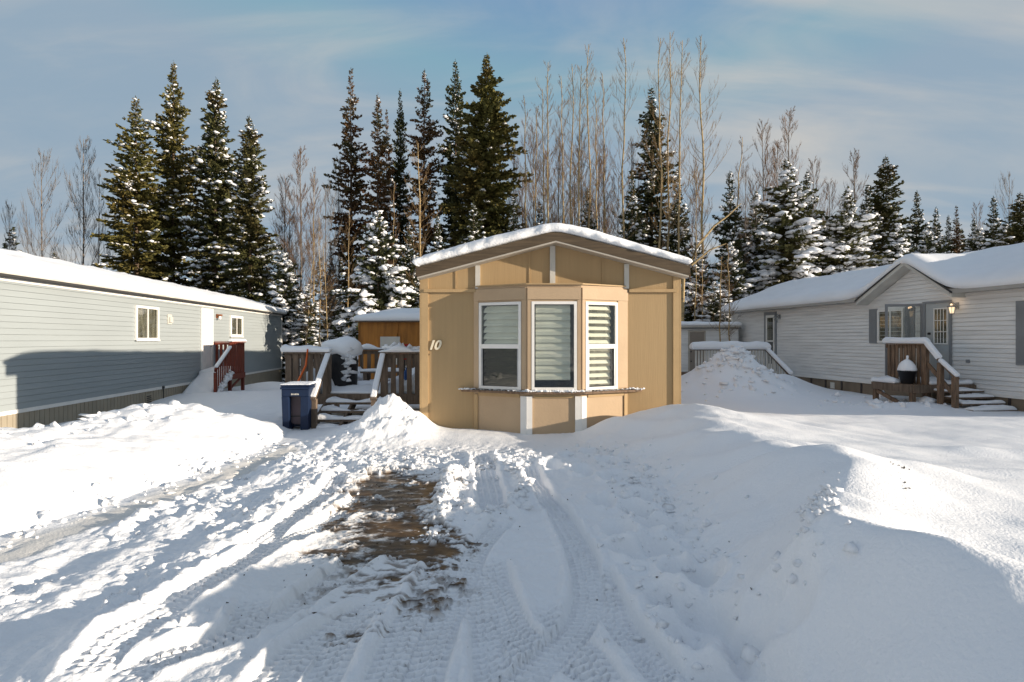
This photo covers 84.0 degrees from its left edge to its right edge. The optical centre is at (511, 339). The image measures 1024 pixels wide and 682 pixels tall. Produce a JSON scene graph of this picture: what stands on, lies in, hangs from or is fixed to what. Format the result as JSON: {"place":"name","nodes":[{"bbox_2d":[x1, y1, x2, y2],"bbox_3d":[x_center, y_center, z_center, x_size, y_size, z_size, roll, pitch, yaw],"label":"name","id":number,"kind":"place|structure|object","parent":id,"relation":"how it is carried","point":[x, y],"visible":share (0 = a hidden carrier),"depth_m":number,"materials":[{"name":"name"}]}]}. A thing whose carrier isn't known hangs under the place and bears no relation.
{"place":"outdoors","nodes":[
{"label":"outdoors","id":0,"kind":"place"},
{"bbox_2d":[0,343,1023,681],"bbox_3d":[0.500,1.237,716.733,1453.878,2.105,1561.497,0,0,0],"label":"snow ground","id":1,"kind":"structure","parent":0,"point":[924,583],"depth_m":3.77,"materials":[{"name":"white snow"}]},
{"bbox_2d":[17,148,71,258],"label":"bare tree","id":2,"kind":"object","parent":1,"relation":"on","point":[41,220],"visible":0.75,"depth_m":32.97,"materials":[{"name":"brown plant"}]},
{"bbox_2d":[42,135,108,264],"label":"bare tree","id":3,"kind":"object","parent":1,"relation":"on","point":[84,224],"visible":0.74,"depth_m":33.93,"materials":[{"name":"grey plant"}]},
{"bbox_2d":[75,169,117,270],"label":"bare tree","id":4,"kind":"object","parent":1,"relation":"on","point":[108,252],"visible":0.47,"depth_m":35.97,"materials":[{"name":"brown plant"}]},
{"bbox_2d":[89,95,185,279],"bbox_3d":[-22.403,-5.763,33.913,6.178,17.618,6.365,0,0,0],"label":"spruce tree","id":5,"kind":"object","parent":1,"relation":"on","point":[126,206],"visible":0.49,"depth_m":33.59,"materials":[{"name":"green plant"}]},
{"bbox_2d":[0,249,286,428],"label":"mobile home","id":6,"kind":"object","parent":1,"relation":"on","point":[76,340],"visible":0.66,"depth_m":14.70,"materials":[{"name":"grey plastic"}]},
{"bbox_2d":[135,305,159,340],"bbox_3d":[-10.650,-0.455,16.644,0.070,1.010,1.264,0,0,-5],"label":"window","id":7,"kind":"structure","parent":6,"relation":"in","point":[146,317],"depth_m":16.62,"materials":[{"name":"white paint"}]},
{"bbox_2d":[201,308,213,369],"bbox_3d":[-11.028,0.065,20.615,0.055,2.370,0.984,0,0,-5],"label":"door","id":8,"kind":"structure","parent":6,"relation":"in","point":[207,315],"depth_m":20.63,"materials":[{"name":"white paint"}]},
{"bbox_2d":[230,315,243,336],"bbox_3d":[-11.285,-0.520,23.342,0.070,0.880,1.336,0,0,-5],"label":"window","id":9,"kind":"structure","parent":6,"relation":"in","point":[236,322],"depth_m":23.37,"materials":[{"name":"white paint"}]},
{"bbox_2d":[139,61,208,288],"bbox_3d":[-21.425,-7.240,36.102,5.535,20.865,5.703,0,0,43],"label":"spruce tree","id":10,"kind":"object","parent":1,"relation":"on","point":[173,169],"visible":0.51,"depth_m":35.65,"materials":[{"name":"green plant"}]},
{"bbox_2d":[173,79,242,296],"bbox_3d":[-19.176,-6.952,37.245,6.781,20.228,8.099,0,0,-5],"label":"spruce tree","id":11,"kind":"object","parent":1,"relation":"on","point":[218,160],"visible":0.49,"depth_m":36.48,"materials":[{"name":"green plant"}]},
{"bbox_2d":[182,339,246,393],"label":"porch steps","id":12,"kind":"structure","parent":1,"relation":"on","point":[229,366],"depth_m":19.87,"materials":[{"name":"red wood"}]},
{"bbox_2d":[200,116,284,305],"bbox_3d":[-15.876,-5.221,33.887,5.854,16.422,6.992,0,0,38],"label":"spruce tree","id":13,"kind":"object","parent":1,"relation":"on","point":[248,227],"visible":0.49,"depth_m":33.62,"materials":[{"name":"green plant"}]},
{"bbox_2d":[264,175,302,295],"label":"bare tree","id":14,"kind":"object","parent":1,"relation":"on","point":[281,228],"visible":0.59,"depth_m":37.88,"materials":[{"name":"brown plant"}]},
{"bbox_2d":[263,252,306,380],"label":"spruce tree","id":15,"kind":"object","parent":1,"relation":"on","point":[283,274],"visible":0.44,"depth_m":31.14,"materials":[{"name":"green plant"}]},
{"bbox_2d":[280,381,318,429],"bbox_3d":[-3.576,1.120,9.596,0.504,0.809,0.563,0,0,-4],"label":"wheeled bin","id":16,"kind":"object","parent":1,"relation":"on","point":[296,403],"visible":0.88,"depth_m":9.35,"materials":[{"name":"blue plastic"}]},
{"bbox_2d":[274,145,324,341],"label":"bare tree","id":17,"kind":"object","parent":1,"relation":"on","point":[300,242],"visible":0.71,"depth_m":36.01,"materials":[{"name":"grey plant"}]},
{"bbox_2d":[282,284,328,380],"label":"spruce tree","id":18,"kind":"object","parent":1,"relation":"on","point":[298,337],"visible":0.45,"depth_m":29.82,"materials":[{"name":"green plant"}]},
{"bbox_2d":[296,166,338,332],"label":"bare tree","id":19,"kind":"object","parent":1,"relation":"on","point":[313,234],"visible":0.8,"depth_m":34.93,"materials":[{"name":"brown plant"}]},
{"bbox_2d":[307,217,332,346],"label":"bare tree","id":20,"kind":"object","parent":1,"relation":"on","point":[319,298],"visible":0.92,"depth_m":26.52,"materials":[{"name":"brown plant"}]},
{"bbox_2d":[307,182,343,340],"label":"bare tree","id":21,"kind":"object","parent":1,"relation":"on","point":[328,229],"visible":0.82,"depth_m":32.95,"materials":[{"name":"brown plant"}]},
{"bbox_2d":[300,297,354,366],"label":"spruce tree","id":22,"kind":"object","parent":1,"relation":"on","point":[333,334],"visible":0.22,"depth_m":26.85,"materials":[{"name":"green plant"}]},
{"bbox_2d":[320,248,337,345],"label":"tree","id":23,"kind":"object","parent":1,"relation":"on","point":[329,269],"visible":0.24,"depth_m":39.83,"materials":[{"name":"brown plant"}]},
{"bbox_2d":[323,155,347,315],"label":"bare tree","id":24,"kind":"object","parent":1,"relation":"on","point":[332,252],"visible":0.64,"depth_m":37.95,"materials":[{"name":"brown plant"}]},
{"bbox_2d":[321,68,371,339],"bbox_3d":[-10.703,-7.505,38.031,3.496,21.340,4.095,0,0,22],"label":"spruce tree","id":25,"kind":"object","parent":1,"relation":"on","point":[355,205],"visible":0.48,"depth_m":37.76,"materials":[{"name":"green plant"}]},
{"bbox_2d":[280,342,419,427],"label":"deck","id":26,"kind":"structure","parent":1,"relation":"on","point":[329,395],"depth_m":10.58,"materials":[{"name":"brown wood"}]},
{"bbox_2d":[321,336,362,385],"bbox_3d":[-3.400,0.476,11.315,0.822,1.087,0.688,0,0,0],"label":"barbecue grill","id":27,"kind":"object","parent":26,"relation":"on","point":[346,351],"visible":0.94,"depth_m":11.12,"materials":[{"name":"black metal"}]},
{"bbox_2d":[329,210,419,360],"bbox_3d":[-6.164,-1.051,26.940,4.866,10.236,4.092,0,0,-26],"label":"spruce tree","id":28,"kind":"object","parent":1,"relation":"on","point":[392,289],"visible":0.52,"depth_m":26.67,"materials":[{"name":"green plant"}]},
{"bbox_2d":[348,95,400,304],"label":"spruce tree","id":29,"kind":"object","parent":1,"relation":"on","point":[377,174],"visible":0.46,"depth_m":36.31,"materials":[{"name":"green plant"}]},
{"bbox_2d":[353,308,419,378],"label":"shed","id":30,"kind":"structure","parent":1,"relation":"on","point":[379,329],"depth_m":18.00,"materials":[{"name":"orange wood"}]},
{"bbox_2d":[376,109,401,284],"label":"spruce tree","id":31,"kind":"object","parent":1,"relation":"on","point":[389,171],"visible":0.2,"depth_m":38.94,"materials":[{"name":"green plant"}]},
{"bbox_2d":[384,91,418,303],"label":"spruce tree","id":32,"kind":"object","parent":1,"relation":"on","point":[399,165],"visible":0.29,"depth_m":39.81,"materials":[{"name":"green plant"}]},
{"bbox_2d":[396,224,419,307],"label":"spruce tree","id":33,"kind":"object","parent":1,"relation":"on","point":[411,266],"visible":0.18,"depth_m":29.91,"materials":[{"name":"green plant"}]},
{"bbox_2d":[400,140,440,306],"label":"bare tree","id":34,"kind":"object","parent":1,"relation":"on","point":[420,235],"visible":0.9,"depth_m":29.81,"materials":[{"name":"brown plant"}]},
{"bbox_2d":[398,68,446,304],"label":"spruce tree","id":35,"kind":"object","parent":1,"relation":"on","point":[431,132],"visible":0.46,"depth_m":37.32,"materials":[{"name":"green plant"}]},
{"bbox_2d":[413,214,445,304],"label":"spruce tree","id":36,"kind":"object","parent":1,"relation":"on","point":[439,247],"visible":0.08,"depth_m":30.95,"materials":[{"name":"green plant"}]},
{"bbox_2d":[433,59,468,246],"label":"spruce tree","id":37,"kind":"object","parent":1,"relation":"on","point":[449,154],"visible":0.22,"depth_m":38.76,"materials":[{"name":"green plant"}]},
{"bbox_2d":[457,202,486,243],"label":"spruce tree","id":38,"kind":"object","parent":1,"relation":"on","point":[470,236],"visible":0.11,"depth_m":30.90,"materials":[{"name":"green plant"}]},
{"bbox_2d":[437,54,533,248],"bbox_3d":[-1.571,-7.494,35.899,6.696,21.305,8.531,0,0,-33],"label":"spruce tree","id":39,"kind":"object","parent":1,"relation":"on","point":[478,140],"visible":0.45,"depth_m":35.37,"materials":[{"name":"green plant"}]},
{"bbox_2d":[2,224,1022,345],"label":"wood","id":40,"kind":"object","parent":1,"relation":"on","point":[341,267],"depth_m":57.80,"materials":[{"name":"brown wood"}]},
{"bbox_2d":[509,96,541,228],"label":"bare tree","id":41,"kind":"object","parent":1,"relation":"on","point":[526,179],"visible":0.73,"depth_m":34.02,"materials":[{"name":"brown plant"}]},
{"bbox_2d":[521,122,542,226],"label":"bare tree","id":42,"kind":"object","parent":1,"relation":"on","point":[533,217],"visible":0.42,"depth_m":37.02,"materials":[{"name":"brown plant"}]},
{"bbox_2d":[516,106,549,227],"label":"bare tree","id":43,"kind":"object","parent":1,"relation":"on","point":[535,184],"visible":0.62,"depth_m":34.99,"materials":[{"name":"brown plant"}]},
{"bbox_2d":[522,61,564,223],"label":"bare tree","id":44,"kind":"object","parent":1,"relation":"on","point":[541,159],"visible":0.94,"depth_m":32.86,"materials":[{"name":"brown plant"}]},
{"bbox_2d":[530,92,563,223],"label":"bare tree","id":45,"kind":"object","parent":1,"relation":"on","point":[544,158],"visible":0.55,"depth_m":34.43,"materials":[{"name":"brown plant"}]},
{"bbox_2d":[412,223,692,434],"bbox_3d":[0.653,-0.012,16.604,4.523,3.825,15.500,0,0,0],"label":"mobile home","id":46,"kind":"object","parent":1,"relation":"on","point":[549,328],"visible":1,"depth_m":9.30,"materials":[{"name":"beige paint"}]},
{"bbox_2d":[546,127,574,223],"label":"bare tree","id":47,"kind":"object","parent":1,"relation":"on","point":[558,195],"visible":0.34,"depth_m":37.91,"materials":[{"name":"brown plant"}]},
{"bbox_2d":[549,76,583,223],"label":"bare tree","id":48,"kind":"object","parent":1,"relation":"on","point":[558,186],"visible":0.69,"depth_m":34.95,"materials":[{"name":"brown plant"}]},
{"bbox_2d":[549,65,590,223],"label":"bare tree","id":49,"kind":"object","parent":1,"relation":"on","point":[570,179],"visible":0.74,"depth_m":33.89,"materials":[{"name":"brown plant"}]},
{"bbox_2d":[553,65,604,226],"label":"bare tree","id":50,"kind":"object","parent":1,"relation":"on","point":[578,179],"visible":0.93,"depth_m":32.54,"materials":[{"name":"brown plant"}]},
{"bbox_2d":[571,124,601,231],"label":"bare tree","id":51,"kind":"object","parent":1,"relation":"on","point":[581,196],"visible":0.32,"depth_m":36.95,"materials":[{"name":"brown plant"}]},
{"bbox_2d":[568,44,607,230],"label":"bare tree","id":52,"kind":"object","parent":1,"relation":"on","point":[589,167],"visible":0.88,"depth_m":33.53,"materials":[{"name":"brown plant"}]},
{"bbox_2d":[580,93,609,231],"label":"bare tree","id":53,"kind":"object","parent":1,"relation":"on","point":[596,172],"visible":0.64,"depth_m":35.02,"materials":[{"name":"brown plant"}]},
{"bbox_2d":[588,139,614,234],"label":"bare tree","id":54,"kind":"object","parent":1,"relation":"on","point":[611,225],"visible":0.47,"depth_m":38.00,"materials":[{"name":"brown plant"}]},
{"bbox_2d":[593,71,619,233],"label":"bare tree","id":55,"kind":"object","parent":1,"relation":"on","point":[604,184],"visible":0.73,"depth_m":35.98,"materials":[{"name":"brown plant"}]},
{"bbox_2d":[607,38,648,238],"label":"bare tree","id":56,"kind":"object","parent":1,"relation":"on","point":[622,193],"visible":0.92,"depth_m":31.90,"materials":[{"name":"brown plant"}]},
{"bbox_2d":[617,137,645,243],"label":"bare tree","id":57,"kind":"object","parent":1,"relation":"on","point":[632,149],"visible":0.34,"depth_m":35.80,"materials":[{"name":"brown plant"}]},
{"bbox_2d":[617,171,647,243],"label":"spruce tree","id":58,"kind":"object","parent":1,"relation":"on","point":[632,213],"visible":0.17,"depth_m":32.80,"materials":[{"name":"green plant"}]},
{"bbox_2d":[619,85,684,249],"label":"spruce tree","id":59,"kind":"object","parent":1,"relation":"on","point":[650,204],"visible":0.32,"depth_m":35.63,"materials":[{"name":"green plant"}]},
{"bbox_2d":[637,38,683,249],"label":"bare tree","id":60,"kind":"object","parent":1,"relation":"on","point":[660,194],"visible":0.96,"depth_m":31.01,"materials":[{"name":"brown plant"}]},
{"bbox_2d":[643,32,686,251],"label":"bare tree","id":61,"kind":"object","parent":1,"relation":"on","point":[667,158],"visible":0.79,"depth_m":31.92,"materials":[{"name":"brown plant"}]},
{"bbox_2d":[662,170,694,295],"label":"spruce tree","id":62,"kind":"object","parent":1,"relation":"on","point":[673,242],"visible":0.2,"depth_m":34.76,"materials":[{"name":"green plant"}]},
{"bbox_2d":[659,40,707,291],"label":"bare tree","id":63,"kind":"object","parent":1,"relation":"on","point":[679,150],"visible":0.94,"depth_m":30.60,"materials":[{"name":"brown plant"}]},
{"bbox_2d":[687,184,704,320],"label":"bare tree","id":64,"kind":"object","parent":1,"relation":"on","point":[699,273],"visible":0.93,"depth_m":27.03,"materials":[{"name":"brown plant"}]},
{"bbox_2d":[684,163,716,290],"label":"bare tree","id":65,"kind":"object","parent":1,"relation":"on","point":[693,218],"visible":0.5,"depth_m":37.91,"materials":[{"name":"brown plant"}]},
{"bbox_2d":[681,241,728,321],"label":"spruce tree","id":66,"kind":"object","parent":1,"relation":"on","point":[688,311],"visible":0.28,"depth_m":28.59,"materials":[{"name":"green plant"}]},
{"bbox_2d":[677,34,732,298],"bbox_3d":[9.914,-6.898,30.285,2.626,18.269,2.488,0,0,-27],"label":"bare tree","id":67,"kind":"object","parent":1,"relation":"on","point":[703,158],"visible":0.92,"depth_m":30.01,"materials":[{"name":"brown plant"}]},
{"bbox_2d":[681,203,740,320],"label":"bare tree","id":68,"kind":"object","parent":1,"relation":"on","point":[683,280],"visible":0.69,"depth_m":25.96,"materials":[{"name":"plant"}]},
{"bbox_2d":[681,321,741,371],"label":"shed","id":69,"kind":"structure","parent":1,"relation":"on","point":[696,331],"depth_m":23.96,"materials":[{"name":"white"}]},
{"bbox_2d":[688,331,705,371],"bbox_3d":[7.790,0.720,23.958,0.725,2.160,0.055,0,0,0],"label":"door","id":70,"kind":"structure","parent":69,"relation":"in","point":[693,336],"depth_m":23.96,"materials":[{"name":"beige paint"}]},
{"bbox_2d":[692,282,730,321],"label":"spruce tree","id":71,"kind":"object","parent":1,"relation":"on","point":[713,309],"visible":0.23,"depth_m":27.35,"materials":[{"name":"green plant"}]},
{"bbox_2d":[707,171,751,316],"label":"spruce tree","id":72,"kind":"object","parent":1,"relation":"on","point":[725,227],"visible":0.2,"depth_m":30.86,"materials":[{"name":"green plant"}]},
{"bbox_2d":[720,243,742,340],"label":"bare tree","id":73,"kind":"object","parent":1,"relation":"on","point":[733,311],"visible":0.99,"depth_m":21.59,"materials":[{"name":"brown plant"}]},
{"bbox_2d":[710,241,753,321],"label":"spruce tree","id":74,"kind":"object","parent":1,"relation":"on","point":[738,288],"visible":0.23,"depth_m":28.29,"materials":[{"name":"green plant"}]},
{"bbox_2d":[681,341,792,375],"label":"deck","id":75,"kind":"structure","parent":1,"relation":"on","point":[748,346],"depth_m":20.06,"materials":[{"name":"brown wood"}]},
{"bbox_2d":[726,136,755,264],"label":"bare tree","id":76,"kind":"object","parent":1,"relation":"on","point":[738,187],"visible":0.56,"depth_m":31.91,"materials":[{"name":"brown plant"}]},
{"bbox_2d":[734,162,758,278],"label":"bare tree","id":77,"kind":"object","parent":1,"relation":"on","point":[745,198],"visible":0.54,"depth_m":34.00,"materials":[{"name":"brown plant"}]},
{"bbox_2d":[722,191,777,298],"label":"spruce tree","id":78,"kind":"object","parent":1,"relation":"on","point":[757,217],"visible":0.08,"depth_m":34.73,"materials":[{"name":"green plant"}]},
{"bbox_2d":[744,223,774,292],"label":"spruce tree","id":79,"kind":"object","parent":1,"relation":"on","point":[755,239],"visible":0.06,"depth_m":32.80,"materials":[{"name":"green plant"}]},
{"bbox_2d":[743,119,779,244],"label":"bare tree","id":80,"kind":"object","parent":1,"relation":"on","point":[764,164],"visible":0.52,"depth_m":37.00,"materials":[{"name":"brown plant"}]},
{"bbox_2d":[740,159,825,293],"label":"spruce tree","id":81,"kind":"object","parent":1,"relation":"on","point":[786,262],"visible":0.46,"depth_m":28.93,"materials":[{"name":"green plant"}]},
{"bbox_2d":[767,106,810,243],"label":"bare tree","id":82,"kind":"object","parent":1,"relation":"on","point":[785,130],"visible":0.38,"depth_m":37.18,"materials":[{"name":"brown plant"}]},
{"bbox_2d":[797,172,836,275],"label":"spruce tree","id":83,"kind":"object","parent":1,"relation":"on","point":[817,263],"visible":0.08,"depth_m":30.64,"materials":[{"name":"green plant"}]},
{"bbox_2d":[806,155,832,234],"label":"bare tree","id":84,"kind":"object","parent":1,"relation":"on","point":[813,180],"visible":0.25,"depth_m":38.79,"materials":[{"name":"brown plant"}]},
{"bbox_2d":[810,186,886,275],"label":"spruce tree","id":85,"kind":"object","parent":1,"relation":"on","point":[843,241],"visible":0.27,"depth_m":29.53,"materials":[{"name":"green plant"}]},
{"bbox_2d":[835,148,872,253],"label":"bare tree","id":86,"kind":"object","parent":1,"relation":"on","point":[856,158],"visible":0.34,"depth_m":42.00,"materials":[{"name":"brown plant"}]},
{"bbox_2d":[854,185,881,265],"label":"spruce tree","id":87,"kind":"object","parent":1,"relation":"on","point":[867,209],"visible":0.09,"depth_m":38.89,"materials":[{"name":"green plant"}]},
{"bbox_2d":[719,243,1023,411],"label":"mobile home","id":88,"kind":"object","parent":1,"relation":"on","point":[963,312],"visible":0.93,"depth_m":15.79,"materials":[{"name":"white plastic"}]},
{"bbox_2d":[764,312,776,370],"bbox_3d":[10.064,0.070,22.180,0.036,2.260,0.795,0,0,-8],"label":"side door","id":89,"kind":"structure","parent":88,"relation":"in","point":[770,327],"depth_m":22.13,"materials":[{"name":"white paint"}]},
{"bbox_2d":[877,308,903,342],"bbox_3d":[10.865,-0.380,16.335,0.050,0.960,0.940,0,0,-8],"label":"window","id":90,"kind":"structure","parent":88,"relation":"in","point":[893,321],"depth_m":16.31,"materials":[{"name":"white paint"}]},
{"bbox_2d":[885,304,921,376],"bbox_3d":[10.565,0.030,15.339,0.920,1.960,0.036,0,0,10],"label":"storm door","id":91,"kind":"structure","parent":88,"relation":"in","point":[886,305],"depth_m":15.38,"materials":[{"name":"metal"}]},
{"bbox_2d":[922,300,951,379],"bbox_3d":[11.056,0.015,14.825,0.076,2.030,0.846,0,0,-8],"label":"front door","id":92,"kind":"structure","parent":88,"relation":"in","point":[936,318],"depth_m":14.76,"materials":[{"name":"grey paint"}]},
{"bbox_2d":[848,213,909,266],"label":"spruce tree","id":93,"kind":"object","parent":1,"relation":"on","point":[875,245],"visible":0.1,"depth_m":35.31,"materials":[{"name":"green plant"}]},
{"bbox_2d":[855,155,917,245],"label":"spruce tree","id":94,"kind":"object","parent":1,"relation":"on","point":[885,210],"visible":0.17,"depth_m":39.62,"materials":[{"name":"green plant"}]},
{"bbox_2d":[878,223,917,262],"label":"spruce tree","id":95,"kind":"object","parent":1,"relation":"on","point":[896,248],"visible":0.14,"depth_m":34.67,"materials":[{"name":"green plant"}]},
{"bbox_2d":[904,192,937,251],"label":"spruce tree","id":96,"kind":"object","parent":1,"relation":"on","point":[915,229],"visible":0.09,"depth_m":41.83,"materials":[{"name":"green plant"}]},
{"bbox_2d":[911,230,946,253],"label":"spruce tree","id":97,"kind":"object","parent":1,"relation":"on","point":[929,245],"visible":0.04,"depth_m":37.80,"materials":[{"name":"green plant"}]},
{"bbox_2d":[931,208,951,253],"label":"spruce tree","id":98,"kind":"object","parent":1,"relation":"on","point":[935,230],"visible":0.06,"depth_m":43.80,"materials":[{"name":"green plant"}]},
{"bbox_2d":[870,337,1017,410],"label":"porch steps","id":99,"kind":"structure","parent":1,"relation":"on","point":[924,384],"depth_m":13.66,"materials":[{"name":"brown wood"}]},
{"bbox_2d":[897,355,916,383],"bbox_3d":[9.719,0.742,13.994,0.415,0.695,0.414,0,0,0],"label":"planter","id":100,"kind":"object","parent":99,"relation":"on","point":[907,369],"visible":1,"depth_m":13.87,"materials":[{"name":"black plastic"}]},
{"bbox_2d":[948,206,965,253],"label":"spruce tree","id":101,"kind":"object","parent":1,"relation":"on","point":[956,241],"visible":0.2,"depth_m":45.86,"materials":[{"name":"green plant"}]},
{"bbox_2d":[961,227,990,252],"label":"spruce tree","id":102,"kind":"object","parent":1,"relation":"on","point":[972,244],"visible":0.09,"depth_m":37.81,"materials":[{"name":"green plant"}]},
{"bbox_2d":[980,196,1009,246],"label":"spruce tree","id":103,"kind":"object","parent":1,"relation":"on","point":[992,229],"visible":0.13,"depth_m":40.97,"materials":[{"name":"green plant"}]},
{"bbox_2d":[986,191,1023,245],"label":"spruce tree","id":104,"kind":"object","parent":1,"relation":"on","point":[1014,233],"visible":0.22,"depth_m":33.80,"materials":[{"name":"green plant"}]},
{"bbox_2d":[0,0,1023,333],"label":"sky","id":105,"kind":"structure","parent":0,"point":[935,88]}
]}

